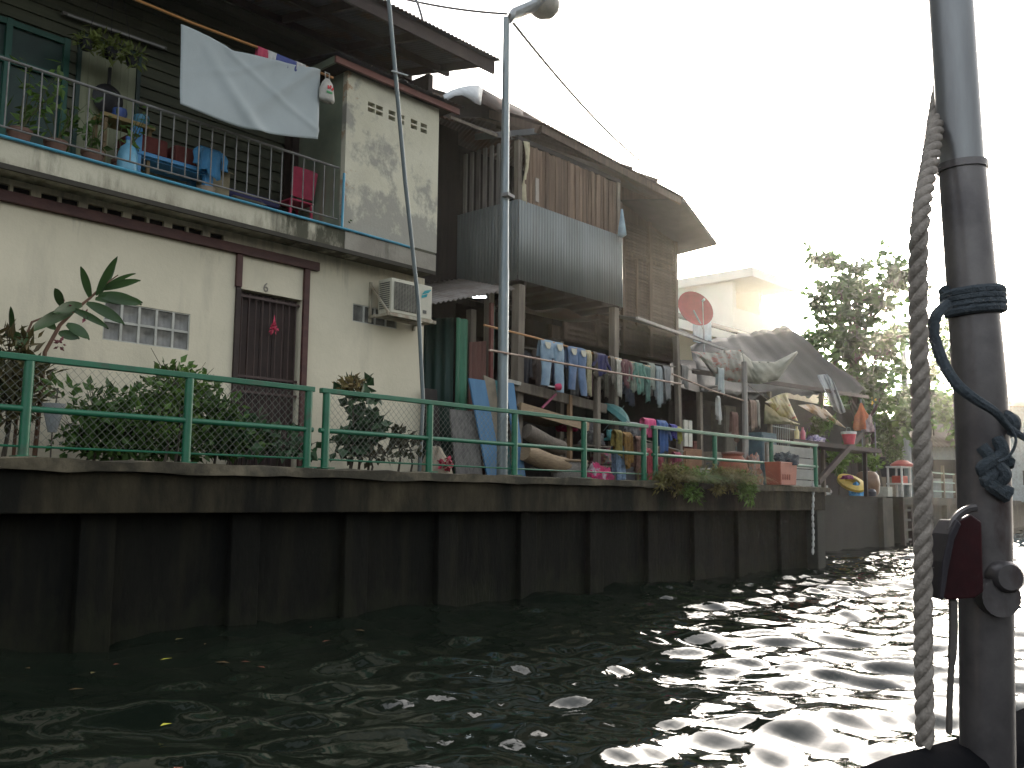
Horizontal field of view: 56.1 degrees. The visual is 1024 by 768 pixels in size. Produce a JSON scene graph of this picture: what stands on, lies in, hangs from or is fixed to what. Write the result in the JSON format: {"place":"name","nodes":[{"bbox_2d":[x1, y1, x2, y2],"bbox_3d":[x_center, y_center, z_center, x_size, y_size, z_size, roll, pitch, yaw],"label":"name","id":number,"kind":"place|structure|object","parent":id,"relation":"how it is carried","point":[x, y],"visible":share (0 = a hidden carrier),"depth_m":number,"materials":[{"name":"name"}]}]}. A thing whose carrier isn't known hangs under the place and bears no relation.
{"place":"outdoors","nodes":[
{"label":"outdoors","id":0,"kind":"place"},
{"bbox_2d":[0,526,1023,767],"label":"water","id":1,"kind":"structure","parent":0,"point":[799,668],"depth_m":7.38,"materials":[{"name":"liquid"}]},
{"bbox_2d":[0,456,830,652],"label":"retaining wall","id":2,"kind":"structure","parent":1,"relation":"in","point":[99,556],"depth_m":11.29,"materials":[{"name":"concrete"}]},
{"bbox_2d":[0,351,316,467],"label":"railing","id":3,"kind":"object","parent":2,"relation":"on","point":[26,408],"visible":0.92,"depth_m":9.80,"materials":[{"name":"metal"}]},
{"bbox_2d":[114,471,716,488],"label":"walkway","id":4,"kind":"structure","parent":2,"relation":"on","point":[323,477],"depth_m":11.12,"materials":[{"name":"concrete"}]},
{"bbox_2d":[0,319,67,456],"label":"shrub","id":5,"kind":"object","parent":4,"relation":"on","point":[8,330],"visible":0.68,"depth_m":9.45,"materials":[{"name":"green plant"}]},
{"bbox_2d":[35,371,81,457],"bbox_3d":[-4.474,0.335,9.426,0.214,1.002,0.477,-6,-9,41],"label":"plastic bag planter","id":6,"kind":"object","parent":4,"relation":"on","point":[53,426],"visible":0.83,"depth_m":9.36,"materials":[{"name":"grey plant"}]},
{"bbox_2d":[4,256,142,455],"bbox_3d":[-4.578,-0.260,9.958,0.378,2.311,1.364,-6,-9,41],"label":"ginger plant","id":7,"kind":"object","parent":4,"relation":"on","point":[63,312],"visible":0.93,"depth_m":10.10,"materials":[{"name":"green plant"}]},
{"bbox_2d":[45,348,277,464],"bbox_3d":[-3.804,0.322,10.713,0.841,1.360,2.606,-6,-9,41],"label":"shrub","id":8,"kind":"object","parent":4,"relation":"on","point":[92,455],"visible":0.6,"depth_m":10.31,"materials":[{"name":"green plant"}]},
{"bbox_2d":[127,359,210,461],"bbox_3d":[-3.721,0.348,10.408,0.749,1.232,0.890,-6,-9,41],"label":"shrub","id":9,"kind":"object","parent":4,"relation":"on","point":[164,425],"visible":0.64,"depth_m":10.40,"materials":[{"name":"green plant"}]},
{"bbox_2d":[198,406,320,465],"bbox_3d":[-2.970,0.680,11.505,0.786,0.852,1.714,-6,-9,41],"label":"shrub","id":10,"kind":"object","parent":4,"relation":"on","point":[280,443],"visible":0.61,"depth_m":11.45,"materials":[{"name":"green plant"}]},
{"bbox_2d":[332,373,365,468],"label":"dry plant","id":11,"kind":"object","parent":4,"relation":"on","point":[349,380],"visible":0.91,"depth_m":12.48,"materials":[{"name":"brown plant"}]},
{"bbox_2d":[329,372,392,469],"bbox_3d":[-1.992,0.531,12.667,0.792,1.444,1.011,-1,-7,11],"label":"shrub","id":12,"kind":"object","parent":4,"relation":"on","point":[369,380],"visible":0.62,"depth_m":12.57,"materials":[{"name":"green plant"}]},
{"bbox_2d":[336,422,425,471],"bbox_3d":[-1.726,0.879,12.723,0.742,0.773,1.372,-6,-9,41],"label":"creeper","id":13,"kind":"object","parent":4,"relation":"on","point":[389,446],"visible":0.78,"depth_m":12.80,"materials":[{"name":"green plant"}]},
{"bbox_2d":[387,0,424,470],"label":"conduit pole","id":14,"kind":"object","parent":4,"relation":"on","point":[403,162],"visible":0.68,"depth_m":13.30,"materials":[{"name":"metal"}]},
{"bbox_2d":[424,388,440,446],"bbox_3d":[-1.190,0.764,14.479,0.209,1.402,0.271,-6,-9,41],"label":"board","id":15,"kind":"object","parent":4,"relation":"on","point":[430,394],"visible":0.38,"depth_m":14.56,"materials":[{"name":"grey wood"}]},
{"bbox_2d":[422,445,453,473],"bbox_3d":[-1.068,1.128,13.743,0.490,0.503,0.548,0,-7,1],"label":"sack","id":16,"kind":"object","parent":4,"relation":"on","point":[444,469],"visible":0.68,"depth_m":13.63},
{"bbox_2d":[449,409,482,474],"bbox_3d":[-0.699,0.943,14.635,0.209,1.093,0.567,-6,-9,41],"label":"board","id":17,"kind":"object","parent":4,"relation":"on","point":[464,470],"visible":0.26,"depth_m":14.62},
{"bbox_2d":[468,378,496,474],"bbox_3d":[-0.402,0.725,14.918,0.209,1.598,0.638,-6,-9,41],"label":"board","id":18,"kind":"object","parent":4,"relation":"on","point":[478,392],"visible":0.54,"depth_m":14.89,"materials":[{"name":"wood"}]},
{"bbox_2d":[483,375,507,474],"bbox_3d":[-0.259,0.719,15.307,0.209,1.706,0.417,-6,-9,41],"label":"board","id":19,"kind":"object","parent":4,"relation":"on","point":[491,389],"visible":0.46,"depth_m":15.35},
{"bbox_2d":[508,382,525,475],"bbox_3d":[0.057,0.772,15.280,0.343,1.600,0.173,0,-7,8],"label":"board","id":20,"kind":"object","parent":4,"relation":"on","point":[512,404],"visible":0.29,"depth_m":15.30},
{"bbox_2d":[496,0,559,474],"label":"street lamp","id":21,"kind":"object","parent":4,"relation":"on","point":[544,9],"visible":0.85,"depth_m":14.59,"materials":[{"name":"metal"}]},
{"bbox_2d":[488,349,681,384],"bbox_3d":[1.407,-0.244,15.956,0.034,0.046,5.236,-6,-9,41],"label":"bamboo pole","id":22,"kind":"object","parent":21,"relation":"attached to","point":[524,356],"visible":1,"depth_m":15.59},
{"bbox_2d":[512,22,660,175],"bbox_3d":[2.028,-5.739,20.756,0.045,1.440,11.896,-2,-7,20],"label":"cable","id":23,"kind":"object","parent":21,"relation":"attached to","point":[564,84],"visible":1,"depth_m":18.30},
{"bbox_2d":[508,402,588,442],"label":"bamboo platform","id":24,"kind":"structure","parent":4,"relation":"on","point":[546,422],"depth_m":16.41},
{"bbox_2d":[522,424,566,454],"bbox_3d":[0.526,0.917,15.828,0.883,0.484,0.271,6,-9,-40],"label":"rolled mat","id":25,"kind":"object","parent":24,"relation":"on","point":[531,434],"visible":0.83,"depth_m":15.65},
{"bbox_2d":[587,462,614,479],"bbox_3d":[1.473,1.504,16.250,0.413,0.398,0.594,-6,-9,41],"label":"rag heap","id":26,"kind":"object","parent":4,"relation":"on","point":[595,466],"visible":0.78,"depth_m":16.13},
{"bbox_2d":[718,451,748,472],"bbox_3d":[4.639,1.813,20.142,0.660,0.800,0.660,-6,-9,41],"label":"water jar","id":27,"kind":"object","parent":4,"relation":"on","point":[733,455],"visible":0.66,"depth_m":19.96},
{"bbox_2d":[741,361,748,458],"bbox_3d":[5.136,0.923,21.294,0.220,2.864,0.146,1,-7,-4],"label":"timber post","id":28,"kind":"object","parent":4,"relation":"on","point":[745,446],"visible":0.6,"depth_m":21.30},
{"bbox_2d":[748,432,776,484],"bbox_3d":[5.732,1.782,21.948,0.445,1.315,0.733,-6,-9,41],"label":"cupboard","id":29,"kind":"object","parent":4,"relation":"on","point":[755,446],"visible":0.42,"depth_m":21.69,"materials":[{"name":"metal"}]},
{"bbox_2d":[764,442,813,486],"bbox_3d":[6.279,1.893,21.680,0.100,1.040,2.309,-6,-9,41],"label":"plank fence","id":30,"kind":"object","parent":4,"relation":"on","point":[803,473],"visible":0.36,"depth_m":22.01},
{"bbox_2d":[316,388,650,480],"bbox_3d":[0.023,0.893,13.890,0.160,1.045,6.900,-6,-9,41],"label":"railing","id":31,"kind":"object","parent":2,"relation":"on","point":[326,430],"visible":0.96,"depth_m":12.92,"materials":[{"name":"metal"}]},
{"bbox_2d":[652,459,689,498],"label":"weed","id":32,"kind":"object","parent":2,"relation":"on","point":[678,488],"visible":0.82,"depth_m":16.39,"materials":[{"name":"green plant"}]},
{"bbox_2d":[637,459,731,483],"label":"grass tuft","id":33,"kind":"object","parent":2,"relation":"on","point":[687,477],"visible":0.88,"depth_m":16.31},
{"bbox_2d":[675,462,708,505],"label":"weed","id":34,"kind":"object","parent":2,"relation":"on","point":[690,488],"visible":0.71,"depth_m":16.92,"materials":[{"name":"green plant"}]},
{"bbox_2d":[707,463,742,497],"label":"weed","id":35,"kind":"object","parent":2,"relation":"on","point":[720,488],"visible":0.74,"depth_m":17.53,"materials":[{"name":"green plant"}]},
{"bbox_2d":[651,425,820,486],"bbox_3d":[4.623,1.552,19.004,0.160,1.045,6.620,-6,-9,41],"label":"railing","id":36,"kind":"object","parent":2,"relation":"on","point":[655,454],"visible":0.68,"depth_m":18.15,"materials":[{"name":"metal"}]},
{"bbox_3d":[2.542,0.744,16.929,0.019,0.045,1.841,-6,-9,41],"label":"drying bar","id":37,"kind":"object","parent":36,"relation":"attached to","visible":0},
{"bbox_2d":[656,420,671,453],"bbox_3d":[2.648,0.953,17.020,0.151,0.626,0.583,-6,-9,41],"label":"shirt","id":38,"kind":"object","parent":37,"relation":"hanging from","point":[663,435],"visible":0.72,"depth_m":17.00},
{"bbox_2d":[702,460,779,484],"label":"grass tuft","id":39,"kind":"object","parent":2,"relation":"on","point":[738,475],"visible":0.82,"depth_m":17.78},
{"bbox_2d":[734,469,760,507],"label":"weed","id":40,"kind":"object","parent":2,"relation":"on","point":[743,489],"visible":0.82,"depth_m":18.21,"materials":[{"name":"green plant"}]},
{"bbox_2d":[824,495,893,550],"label":"retaining wall","id":41,"kind":"structure","parent":1,"relation":"in","point":[856,521],"depth_m":30.00,"materials":[{"name":"concrete"}]},
{"bbox_2d":[711,405,736,456],"bbox_3d":[5.383,1.637,24.291,0.445,2.159,0.609,-6,-9,41],"label":"cupboard","id":42,"kind":"object","parent":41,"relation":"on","point":[726,444],"visible":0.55,"depth_m":24.11,"materials":[{"name":"wood"}]},
{"bbox_2d":[837,474,863,492],"bbox_3d":[10.547,3.074,29.822,0.817,0.595,0.874,-6,-9,41],"label":"float ring","id":43,"kind":"object","parent":41,"relation":"on","point":[847,484],"visible":0.77,"depth_m":29.64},
{"bbox_2d":[825,442,885,494],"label":"shrub","id":44,"kind":"object","parent":41,"relation":"on","point":[872,462],"visible":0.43,"depth_m":31.74,"materials":[{"name":"green plant"}]},
{"bbox_2d":[853,399,868,464],"bbox_3d":[11.323,2.046,30.977,0.618,3.128,0.592,-6,-9,41],"label":"umbrella","id":45,"kind":"object","parent":41,"relation":"on","point":[860,417],"visible":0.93,"depth_m":30.94,"materials":[{"name":"fabric"}]},
{"bbox_2d":[899,501,913,545],"bbox_3d":[13.459,4.983,32.712,0.140,2.000,0.890,-6,-9,41],"label":"ladder","id":46,"kind":"object","parent":1,"relation":"in","point":[903,529],"visible":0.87,"depth_m":32.51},
{"bbox_2d":[860,0,1023,767],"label":"boat","id":47,"kind":"object","parent":1,"relation":"on","point":[991,726],"visible":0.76,"depth_m":1.27,"materials":[{"name":"grey metal"}]},
{"bbox_2d":[907,82,944,749],"bbox_3d":[0.552,-0.015,1.269,0.067,0.962,0.233,-4,-8,34],"label":"rope","id":48,"kind":"object","parent":47,"relation":"hanging from","point":[923,642],"visible":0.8,"depth_m":1.19,"materials":[{"name":"fabric"}]},
{"bbox_2d":[928,283,1023,502],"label":"blue cord","id":49,"kind":"object","parent":47,"relation":"attached to","point":[993,471],"visible":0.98,"depth_m":1.24,"materials":[{"name":"fabric"}]},
{"bbox_2d":[932,504,1023,617],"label":"pulley block","id":50,"kind":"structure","parent":47,"relation":"attached to","point":[957,557],"depth_m":1.20,"materials":[{"name":"red metal"}]},
{"bbox_2d":[946,599,957,733],"bbox_3d":[0.555,0.356,1.209,0.012,0.168,0.030,1,-7,-6],"label":"thin cord","id":51,"kind":"object","parent":50,"relation":"hanging from","point":[953,629],"visible":1,"depth_m":1.21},
{"bbox_2d":[886,497,1023,542],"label":"retaining wall","id":52,"kind":"structure","parent":1,"relation":"in","point":[945,508],"depth_m":37.00,"materials":[{"name":"concrete"}]},
{"bbox_2d":[551,459,587,477],"bbox_3d":[0.946,1.466,16.015,0.443,0.408,0.920,-6,-9,41],"label":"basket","id":53,"kind":"object","parent":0,"point":[575,464],"visible":0.32,"depth_m":15.81,"materials":[{"name":"grey plastic"}]},
{"bbox_2d":[520,447,571,471],"bbox_3d":[0.537,1.215,15.541,1.052,0.457,0.292,7,-10,-44],"label":"rolled mat","id":54,"kind":"object","parent":53,"relation":"on","point":[539,458],"visible":0.84,"depth_m":15.36,"materials":[{"name":"beige fabric"}]},
{"bbox_2d":[611,446,625,479],"bbox_3d":[1.840,1.422,16.608,0.177,0.732,0.341,-6,-9,41],"label":"garment","id":55,"kind":"object","parent":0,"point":[618,463],"visible":0.57,"depth_m":16.58,"materials":[{"name":"fabric"}]},
{"bbox_2d":[668,448,701,472],"bbox_3d":[3.702,1.810,20.412,0.445,0.854,0.726,-6,-9,41],"label":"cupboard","id":56,"kind":"object","parent":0,"point":[691,452],"visible":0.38,"depth_m":20.28,"materials":[{"name":"wood"}]},
{"bbox_2d":[386,0,1023,415],"label":"sky","id":57,"kind":"structure","parent":0,"point":[782,125],"materials":[{"name":"white"}]},
{"bbox_2d":[678,267,824,404],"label":"terrace house","id":58,"kind":"structure","parent":0,"point":[734,297],"depth_m":46.37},
{"bbox_2d":[764,461,796,484],"bbox_3d":[5.514,1.837,19.672,0.362,0.465,0.776,-6,-9,41],"label":"crate","id":59,"kind":"object","parent":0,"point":[784,473],"visible":0.99,"depth_m":19.44,"materials":[{"name":"orange plastic"}]},
{"label":"ground","id":60,"kind":"structure","parent":0,"visible":0},
{"bbox_2d":[0,0,502,471],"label":"row house","id":61,"kind":"structure","parent":60,"relation":"on","point":[224,279],"depth_m":12.76,"materials":[{"name":"paint"}]},
{"bbox_2d":[0,15,70,145],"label":"window","id":62,"kind":"structure","parent":61,"relation":"in","point":[17,39],"depth_m":11.66,"materials":[{"name":"green paint"}]},
{"bbox_2d":[6,54,70,141],"bbox_3d":[-5.249,-3.083,10.529,0.542,1.099,0.722,-6,-9,41],"label":"potted plant","id":63,"kind":"object","parent":61,"relation":"on","point":[28,114],"visible":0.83,"depth_m":10.54,"materials":[{"name":"green plant"}]},
{"bbox_2d":[26,83,97,151],"bbox_3d":[-5.097,-2.924,10.841,0.715,0.862,0.480,1,-7,-2],"label":"potted plant","id":64,"kind":"object","parent":61,"relation":"on","point":[56,145],"visible":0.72,"depth_m":10.82,"materials":[{"name":"green plant"}]},
{"bbox_2d":[69,97,135,161],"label":"potted plant","id":65,"kind":"object","parent":61,"relation":"on","point":[91,144],"visible":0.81,"depth_m":11.08,"materials":[{"name":"green plant"}]},
{"bbox_2d":[70,31,141,163],"bbox_3d":[-5.185,-3.365,12.254,0.060,2.055,0.825,-6,-9,41],"label":"door","id":66,"kind":"structure","parent":61,"relation":"in","point":[91,70],"depth_m":12.22,"materials":[{"name":"green paint"}]},
{"bbox_2d":[92,67,122,112],"bbox_3d":[-5.123,-3.732,12.210,0.065,0.620,0.400,-6,-9,41],"label":"wok","id":67,"kind":"object","parent":61,"relation":"hanging from","point":[111,102],"visible":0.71,"depth_m":12.18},
{"bbox_2d":[68,0,151,71],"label":"hanging planter","id":68,"kind":"object","parent":61,"relation":"hanging from","point":[109,49],"visible":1,"depth_m":11.86,"materials":[{"name":"green plant"}]},
{"bbox_2d":[61,11,166,50],"bbox_3d":[-5.096,-4.542,12.380,0.089,0.098,1.379,-6,-9,41],"label":"tube lamp","id":69,"kind":"object","parent":61,"relation":"attached to","point":[114,31],"visible":0.95,"depth_m":12.34,"materials":[{"name":"grey metal"}]},
{"bbox_2d":[91,111,154,173],"bbox_3d":[-4.797,-2.800,11.790,0.350,0.850,0.659,-6,-9,41],"label":"table","id":70,"kind":"object","parent":61,"relation":"on","point":[122,120],"visible":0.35,"depth_m":11.70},
{"bbox_2d":[116,136,137,170],"bbox_3d":[-4.564,-2.680,11.398,0.236,0.521,0.240,-6,-9,41],"label":"bottle","id":71,"kind":"object","parent":61,"relation":"on","point":[123,152],"visible":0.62,"depth_m":11.31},
{"bbox_2d":[111,91,155,164],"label":"potted plant","id":72,"kind":"object","parent":61,"relation":"on","point":[114,160],"visible":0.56,"depth_m":11.45,"materials":[{"name":"green plant"}]},
{"bbox_2d":[102,303,189,350],"bbox_3d":[-4.372,-0.683,11.466,0.083,0.455,1.080,-6,-9,41],"label":"window","id":73,"kind":"structure","parent":61,"relation":"in","point":[143,325],"depth_m":11.47,"materials":[{"name":"glass"}]},
{"bbox_2d":[116,126,212,186],"bbox_3d":[-4.416,-2.704,12.224,0.470,0.770,1.145,-6,-9,41],"label":"bench","id":74,"kind":"object","parent":61,"relation":"on","point":[151,154],"visible":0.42,"depth_m":12.14,"materials":[{"name":"blue paint"}]},
{"bbox_2d":[193,145,227,180],"bbox_3d":[-3.902,-2.844,12.385,0.121,0.410,0.510,-6,-9,41],"label":"shirt","id":75,"kind":"object","parent":74,"relation":"hanging from","point":[205,158],"visible":0.92,"depth_m":12.37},
{"bbox_2d":[134,0,333,78],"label":"bamboo pole","id":76,"kind":"object","parent":61,"relation":"attached to","point":[199,25],"visible":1,"depth_m":11.75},
{"bbox_2d":[180,24,320,138],"bbox_3d":[-3.274,-3.785,12.206,0.070,1.176,2.044,-6,-9,41],"label":"bed sheet","id":77,"kind":"object","parent":76,"relation":"hanging from","point":[221,82],"visible":1,"depth_m":12.13,"materials":[{"name":"white fabric"}]},
{"bbox_2d":[319,72,334,103],"bbox_3d":[-2.515,-4.049,13.055,0.119,0.453,0.253,-6,-9,41],"label":"plastic bag","id":78,"kind":"object","parent":76,"relation":"hanging from","point":[326,92],"visible":1,"depth_m":13.00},
{"bbox_2d":[234,292,299,466],"bbox_3d":[-3.276,-0.013,12.697,0.110,2.320,0.960,-6,-9,41],"label":"door","id":79,"kind":"structure","parent":61,"relation":"in","point":[263,356],"depth_m":12.76,"materials":[{"name":"wood"}]},
{"bbox_2d":[282,136,298,213],"bbox_3d":[-3.270,-3.162,14.194,0.200,2.169,0.120,-6,-9,41],"label":"timber post","id":80,"kind":"object","parent":61,"relation":"on","point":[291,144],"visible":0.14,"depth_m":14.15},
{"bbox_2d":[279,166,317,218],"bbox_3d":[-3.090,-2.586,13.687,0.456,0.911,0.421,-6,-9,41],"label":"plastic chair","id":81,"kind":"object","parent":61,"relation":"on","point":[298,181],"visible":0.72,"depth_m":13.62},
{"bbox_2d":[353,304,396,328],"bbox_3d":[-2.043,-0.988,14.126,0.083,0.260,0.840,-6,-9,41],"label":"window","id":82,"kind":"structure","parent":61,"relation":"in","point":[360,312],"depth_m":14.01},
{"bbox_2d":[368,278,435,330],"bbox_3d":[-1.616,-1.379,14.211,0.478,1.025,0.955,-6,-9,41],"label":"air conditioner","id":83,"kind":"object","parent":61,"relation":"attached to","point":[396,299],"visible":0.91,"depth_m":13.98,"materials":[{"name":"beige metal"}]},
{"bbox_2d":[422,318,453,468],"bbox_3d":[-1.757,0.255,15.594,1.609,2.690,0.043,0,-7,6],"label":"sheet fence","id":84,"kind":"object","parent":60,"relation":"on","point":[438,346],"visible":0.07,"depth_m":15.60,"materials":[{"name":"metal"}]},
{"bbox_2d":[454,317,467,473],"bbox_3d":[-0.822,0.263,15.596,0.045,2.690,0.278,-6,-9,41],"label":"door panel","id":85,"kind":"structure","parent":60,"relation":"on","point":[461,361],"depth_m":15.65,"materials":[{"name":"metal"}]},
{"bbox_2d":[468,341,485,474],"bbox_3d":[-0.582,0.446,15.839,0.034,2.390,0.396,-6,-9,41],"label":"sheet fence","id":86,"kind":"object","parent":60,"relation":"on","point":[477,360],"visible":0.34,"depth_m":15.91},
{"bbox_2d":[488,303,493,378],"bbox_3d":[-0.357,0.142,16.016,0.050,3.040,0.068,-6,-9,41],"label":"board","id":87,"kind":"object","parent":60,"relation":"on","point":[491,339],"visible":0.36,"depth_m":16.10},
{"bbox_2d":[399,78,716,479],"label":"timber house","id":88,"kind":"structure","parent":60,"relation":"on","point":[578,265],"depth_m":17.69,"materials":[{"name":"brown wood"}]},
{"bbox_2d":[425,278,514,303],"bbox_3d":[-1.075,-1.563,15.812,1.311,0.941,2.186,-6,-9,41],"label":"awning","id":89,"kind":"object","parent":88,"relation":"attached to","point":[445,291],"visible":0.61,"depth_m":15.86,"materials":[{"name":"metal"}]},
{"bbox_2d":[483,324,650,367],"bbox_3d":[1.101,-0.622,16.650,0.034,0.188,4.620,-6,-9,41],"label":"bamboo pole","id":90,"kind":"object","parent":88,"relation":"attached to","point":[518,333],"visible":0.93,"depth_m":15.69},
{"bbox_2d":[536,339,563,392],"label":"jeans","id":91,"kind":"object","parent":90,"relation":"hanging from","point":[548,349],"visible":0.99,"depth_m":16.05,"materials":[{"name":"fabric"}]},
{"bbox_2d":[564,346,586,395],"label":"jeans","id":92,"kind":"object","parent":90,"relation":"hanging from","point":[574,355],"visible":0.97,"depth_m":16.56,"materials":[{"name":"blue fabric"}]},
{"bbox_2d":[685,400,714,451],"bbox_3d":[4.904,1.591,24.437,0.545,2.278,0.941,-6,-9,41],"label":"wardrobe","id":93,"kind":"object","parent":60,"relation":"on","point":[690,411],"visible":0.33,"depth_m":24.17,"materials":[{"name":"wood"}]},
{"bbox_2d":[678,313,787,396],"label":"house","id":94,"kind":"structure","parent":60,"relation":"on","point":[686,343],"depth_m":31.64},
{"bbox_2d":[599,313,868,495],"bbox_3d":[6.648,0.383,26.839,4.345,5.403,17.350,-6,-9,41],"label":"lean to shed","id":95,"kind":"object","parent":60,"relation":"on","point":[809,363],"visible":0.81,"depth_m":27.45,"materials":[{"name":"grey wood"}]},
{"bbox_2d":[678,291,712,351],"bbox_3d":[4.705,-1.579,24.337,0.667,1.652,0.904,-6,-9,41],"label":"satellite dish","id":96,"kind":"object","parent":95,"relation":"on","point":[695,308],"visible":0.95,"depth_m":24.49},
{"bbox_2d":[691,350,747,382],"bbox_3d":[4.664,-0.467,21.345,2.392,0.766,0.250,7,-9,-43],"label":"banner","id":97,"kind":"object","parent":95,"relation":"hanging from","point":[729,361],"visible":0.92,"depth_m":21.45,"materials":[{"name":"fabric"}]},
{"bbox_2d":[742,351,797,383],"bbox_3d":[6.275,-0.439,23.127,0.198,1.085,3.362,-5,-9,40],"label":"banner","id":98,"kind":"object","parent":95,"relation":"hanging from","point":[759,372],"visible":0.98,"depth_m":22.74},
{"bbox_2d":[764,404,799,424],"bbox_3d":[6.852,0.818,24.310,0.215,0.507,2.311,-6,-9,41],"label":"banner","id":99,"kind":"object","parent":95,"relation":"hanging from","point":[771,416],"visible":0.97,"depth_m":23.93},
{"bbox_2d":[817,374,845,413],"bbox_3d":[9.222,0.279,27.500,0.213,1.070,1.984,-6,-9,41],"label":"banner","id":100,"kind":"object","parent":95,"relation":"hanging from","point":[826,381],"visible":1,"depth_m":27.34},
{"bbox_3d":[5.171,0.001,22.151,0.215,0.450,3.521,-6,-9,41],"label":"clothes line","id":101,"kind":"object","parent":95,"relation":"attached to","visible":0},
{"bbox_2d":[766,394,797,420],"bbox_3d":[6.739,0.535,23.959,0.198,0.625,2.177,-5,-9,40],"label":"banner","id":102,"kind":"object","parent":101,"relation":"hanging from","point":[780,405],"visible":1,"depth_m":24.00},
{"bbox_2d":[777,431,881,496],"bbox_3d":[8.819,2.175,26.742,0.850,1.861,5.862,-6,-9,41],"label":"counter","id":103,"kind":"object","parent":60,"relation":"on","point":[843,450],"visible":0.68,"depth_m":26.66,"materials":[{"name":"wood"}]},
{"bbox_2d":[805,404,837,451],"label":"potted plant","id":104,"kind":"object","parent":103,"relation":"on","point":[821,428],"visible":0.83,"depth_m":26.71,"materials":[{"name":"green plant"}]},
{"bbox_2d":[794,239,938,496],"bbox_3d":[12.118,-0.568,32.845,4.770,8.863,3.935,-2,-7,17],"label":"broadleaf tree","id":105,"kind":"object","parent":60,"relation":"on","point":[855,342],"visible":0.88,"depth_m":32.41,"materials":[{"name":"green plant"}]},
{"bbox_2d":[825,366,947,496],"bbox_3d":[14.531,1.704,37.832,4.920,5.606,5.105,-3,-8,27],"label":"broadleaf tree","id":106,"kind":"object","parent":60,"relation":"on","point":[897,423],"visible":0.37,"depth_m":37.07,"materials":[{"name":"green plant"}]},
{"bbox_2d":[865,434,910,496],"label":"hut","id":107,"kind":"object","parent":60,"relation":"on","point":[891,472],"visible":0.02,"depth_m":43.73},
{"bbox_2d":[870,430,907,486],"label":"shrub","id":108,"kind":"object","parent":60,"relation":"on","point":[887,445],"visible":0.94,"depth_m":36.10,"materials":[{"name":"green plant"}]},
{"bbox_2d":[899,324,944,496],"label":"street lamp","id":109,"kind":"object","parent":60,"relation":"on","point":[906,446],"visible":0.35,"depth_m":41.99,"materials":[{"name":"metal"}]},
{"bbox_2d":[896,429,955,497],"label":"hut","id":110,"kind":"object","parent":60,"relation":"on","point":[943,452],"visible":0.18,"depth_m":45.85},
{"bbox_2d":[898,317,954,448],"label":"broadleaf tree","id":111,"kind":"object","parent":60,"relation":"on","point":[946,412],"visible":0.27,"depth_m":45.81,"materials":[{"name":"green plant"}]},
{"bbox_2d":[1009,397,1023,501],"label":"hut","id":112,"kind":"object","parent":60,"relation":"on","point":[1016,405],"visible":0.19,"depth_m":59.58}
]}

